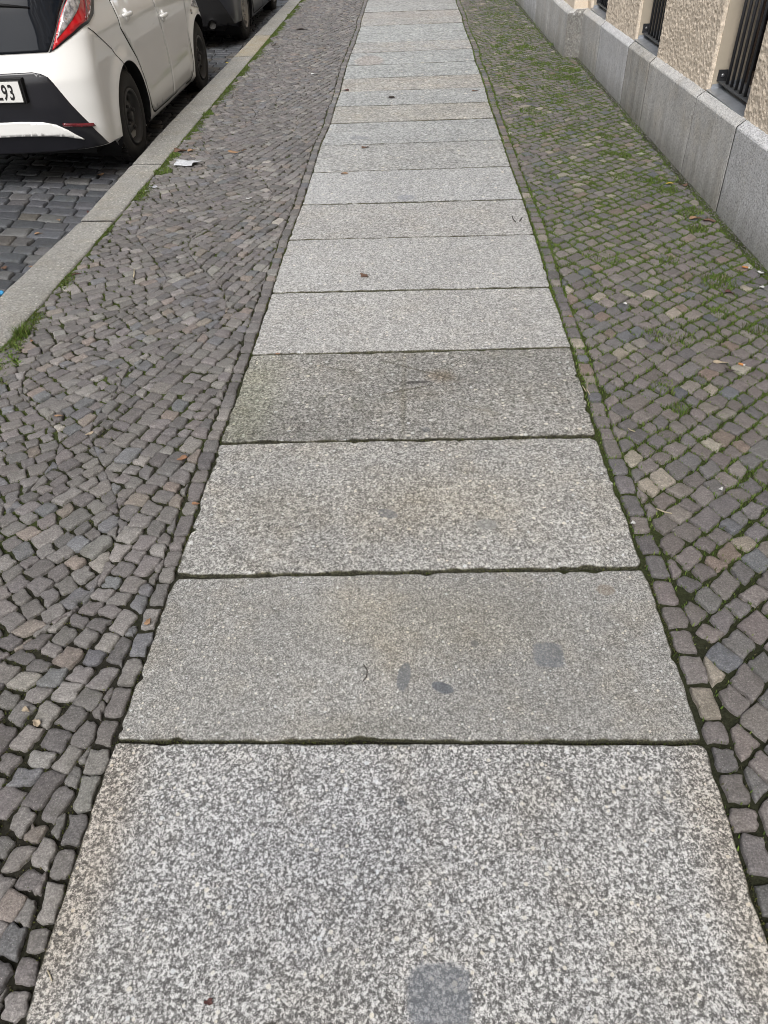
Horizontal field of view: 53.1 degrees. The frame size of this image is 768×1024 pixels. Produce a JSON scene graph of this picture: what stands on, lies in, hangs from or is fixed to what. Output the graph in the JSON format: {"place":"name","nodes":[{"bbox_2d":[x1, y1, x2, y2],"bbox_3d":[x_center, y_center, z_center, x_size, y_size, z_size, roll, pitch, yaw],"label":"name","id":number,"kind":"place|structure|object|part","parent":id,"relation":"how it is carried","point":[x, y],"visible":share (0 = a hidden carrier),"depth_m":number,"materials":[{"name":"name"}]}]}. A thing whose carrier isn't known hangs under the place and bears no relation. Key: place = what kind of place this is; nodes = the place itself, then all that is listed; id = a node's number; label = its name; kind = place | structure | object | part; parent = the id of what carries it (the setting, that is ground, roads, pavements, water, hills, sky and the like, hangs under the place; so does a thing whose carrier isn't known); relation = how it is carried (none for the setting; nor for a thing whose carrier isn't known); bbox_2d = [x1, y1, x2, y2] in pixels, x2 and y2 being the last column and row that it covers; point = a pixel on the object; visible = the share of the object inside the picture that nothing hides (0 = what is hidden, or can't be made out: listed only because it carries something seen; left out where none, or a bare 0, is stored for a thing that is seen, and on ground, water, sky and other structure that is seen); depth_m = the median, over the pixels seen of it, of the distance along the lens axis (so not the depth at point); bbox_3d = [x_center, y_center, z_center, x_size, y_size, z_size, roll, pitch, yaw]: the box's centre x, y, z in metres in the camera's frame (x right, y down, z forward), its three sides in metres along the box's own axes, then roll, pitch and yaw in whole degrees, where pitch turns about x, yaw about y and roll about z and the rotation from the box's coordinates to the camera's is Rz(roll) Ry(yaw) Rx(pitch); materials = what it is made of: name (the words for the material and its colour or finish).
{"place":"outdoors","nodes":[
{"label":"outdoors","id":0,"kind":"place"},
{"bbox_2d":[0,0,288,296],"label":"road","id":1,"kind":"structure","parent":0,"point":[40,193],"depth_m":5.15,"materials":[{"name":"grey stone"}]},
{"bbox_2d":[0,0,207,161],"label":"parked car","id":2,"kind":"object","parent":1,"relation":"on","point":[114,78],"visible":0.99,"depth_m":4.88,"materials":[{"name":"white paint"}]},
{"bbox_3d":[-2.557,-3.009,4.514,1.327,0.529,0.342,0,40,2],"label":"rear window","id":3,"kind":"part","parent":2,"relation":"part of","materials":[{"name":"black glass"}]},
{"bbox_3d":[-1.752,-3.419,5.712,0.080,0.757,1.039,0,40,2],"label":"door","id":4,"kind":"part","parent":2,"relation":"part of","materials":[{"name":"white paint"}]},
{"bbox_3d":[-1.747,-3.966,6.371,0.174,0.769,0.997,-5,40,-4],"label":"door","id":5,"kind":"part","parent":2,"relation":"part of","materials":[{"name":"white paint"}]},
{"bbox_2d":[0,0,300,347],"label":"kerb","id":6,"kind":"structure","parent":1,"relation":"on","point":[27,294],"depth_m":4.47,"materials":[{"name":"stone"}]},
{"bbox_2d":[196,0,276,39],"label":"parked car","id":7,"kind":"object","parent":1,"relation":"on","point":[227,17],"visible":0.34,"depth_m":8.73,"materials":[{"name":"paint"}]},
{"bbox_3d":[-1.626,-6.621,9.472,0.080,0.757,1.199,0,40,2],"label":"door","id":8,"kind":"part","parent":7,"relation":"part of","materials":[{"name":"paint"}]},
{"bbox_2d":[0,0,767,1023],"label":"pavement","id":9,"kind":"structure","parent":0,"point":[130,382],"depth_m":2.70,"materials":[{"name":"stone"}]},
{"bbox_2d":[0,341,23,384],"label":"weeds","id":10,"kind":"object","parent":9,"relation":"on","point":[12,358],"visible":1,"depth_m":3.11,"materials":[{"name":"green plant"}]},
{"bbox_2d":[7,321,31,339],"bbox_3d":[-1.536,-0.769,3.242,0.103,0.070,0.097,-28,47,-27],"label":"grass tuft","id":11,"kind":"object","parent":9,"relation":"on","point":[19,332],"visible":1,"depth_m":3.24,"materials":[{"name":"green plant"}]},
{"bbox_2d":[32,719,40,726],"bbox_3d":[-0.802,0.484,1.769,0.026,0.007,0.017,28,49,30],"label":"fallen leaf","id":12,"kind":"object","parent":9,"relation":"on","point":[36,723],"visible":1,"depth_m":1.77,"materials":[{"name":"beige plant"}]},
{"bbox_2d":[0,0,306,352],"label":"moss","id":13,"kind":"object","parent":9,"relation":"on","point":[35,314],"visible":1,"depth_m":4.96,"materials":[{"name":"green plant"}]},
{"bbox_2d":[1,121,324,987],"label":"debris","id":14,"kind":"object","parent":9,"relation":"on","point":[53,643],"visible":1,"depth_m":2.19,"materials":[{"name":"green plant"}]},
{"bbox_2d":[174,148,186,151],"bbox_3d":[-1.397,-2.483,5.270,0.110,0.021,0.043,11,42,15],"label":"fallen leaf","id":15,"kind":"object","parent":9,"relation":"on","point":[177,150],"visible":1,"depth_m":5.28,"materials":[{"name":"brown plant"}]},
{"bbox_2d":[177,455,186,459],"bbox_3d":[-0.670,-0.179,2.544,0.021,0.005,0.035,29,49,31],"label":"fallen leaf","id":16,"kind":"object","parent":9,"relation":"on","point":[182,457],"visible":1,"depth_m":2.55,"materials":[{"name":"orange plant"}]},
{"bbox_2d":[174,159,201,165],"bbox_3d":[-1.288,-2.300,5.046,0.192,0.021,0.149,2,41,4],"label":"paper scrap","id":17,"kind":"object","parent":9,"relation":"on","point":[180,162],"visible":1,"depth_m":5.04,"materials":[{"name":"white paper"}]},
{"bbox_2d":[0,1,767,1023],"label":"moss","id":18,"kind":"object","parent":9,"relation":"on","point":[188,489],"visible":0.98,"depth_m":2.60,"materials":[{"name":"green plant"}]},
{"bbox_2d":[26,0,767,1023],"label":"footpath","id":19,"kind":"structure","parent":9,"relation":"attached to","point":[254,870],"depth_m":1.81,"materials":[{"name":"stone"}]},
{"bbox_2d":[204,998,212,1005],"bbox_3d":[-0.304,0.846,1.326,0.016,0.004,0.012,-6,41,-5],"label":"fallen leaf","id":20,"kind":"object","parent":19,"relation":"on","point":[209,1002],"visible":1,"depth_m":1.33,"materials":[{"name":"brown plant"}]},
{"bbox_2d":[516,0,767,270],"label":"apartment building","id":21,"kind":"structure","parent":9,"relation":"on","point":[684,83],"depth_m":4.49,"materials":[{"name":"stone"}]},
{"bbox_2d":[745,0,767,84],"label":"window","id":22,"kind":"structure","parent":21,"relation":"in","point":[765,2],"depth_m":4.19,"materials":[{"name":"black glass"}]},
{"bbox_2d":[702,218,715,221],"bbox_3d":[1.710,-1.534,4.034,0.070,0.012,0.029,7,41,11],"label":"fallen leaf","id":23,"kind":"object","parent":9,"relation":"on","point":[709,219],"visible":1,"depth_m":4.04,"materials":[{"name":"brown plant"}]},
{"bbox_2d":[713,360,727,363],"bbox_3d":[1.282,-0.571,2.923,0.059,0.008,0.018,6,41,9],"label":"fallen leaf","id":24,"kind":"object","parent":9,"relation":"on","point":[716,361],"visible":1,"depth_m":2.92,"materials":[{"name":"beige plant"}]},
{"bbox_2d":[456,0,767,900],"bbox_3d":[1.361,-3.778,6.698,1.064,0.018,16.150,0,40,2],"label":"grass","id":25,"kind":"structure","parent":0,"point":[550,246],"depth_m":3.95,"materials":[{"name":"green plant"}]},
{"bbox_2d":[515,0,767,276],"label":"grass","id":26,"kind":"structure","parent":0,"point":[647,137],"depth_m":4.87,"materials":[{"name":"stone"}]}
]}

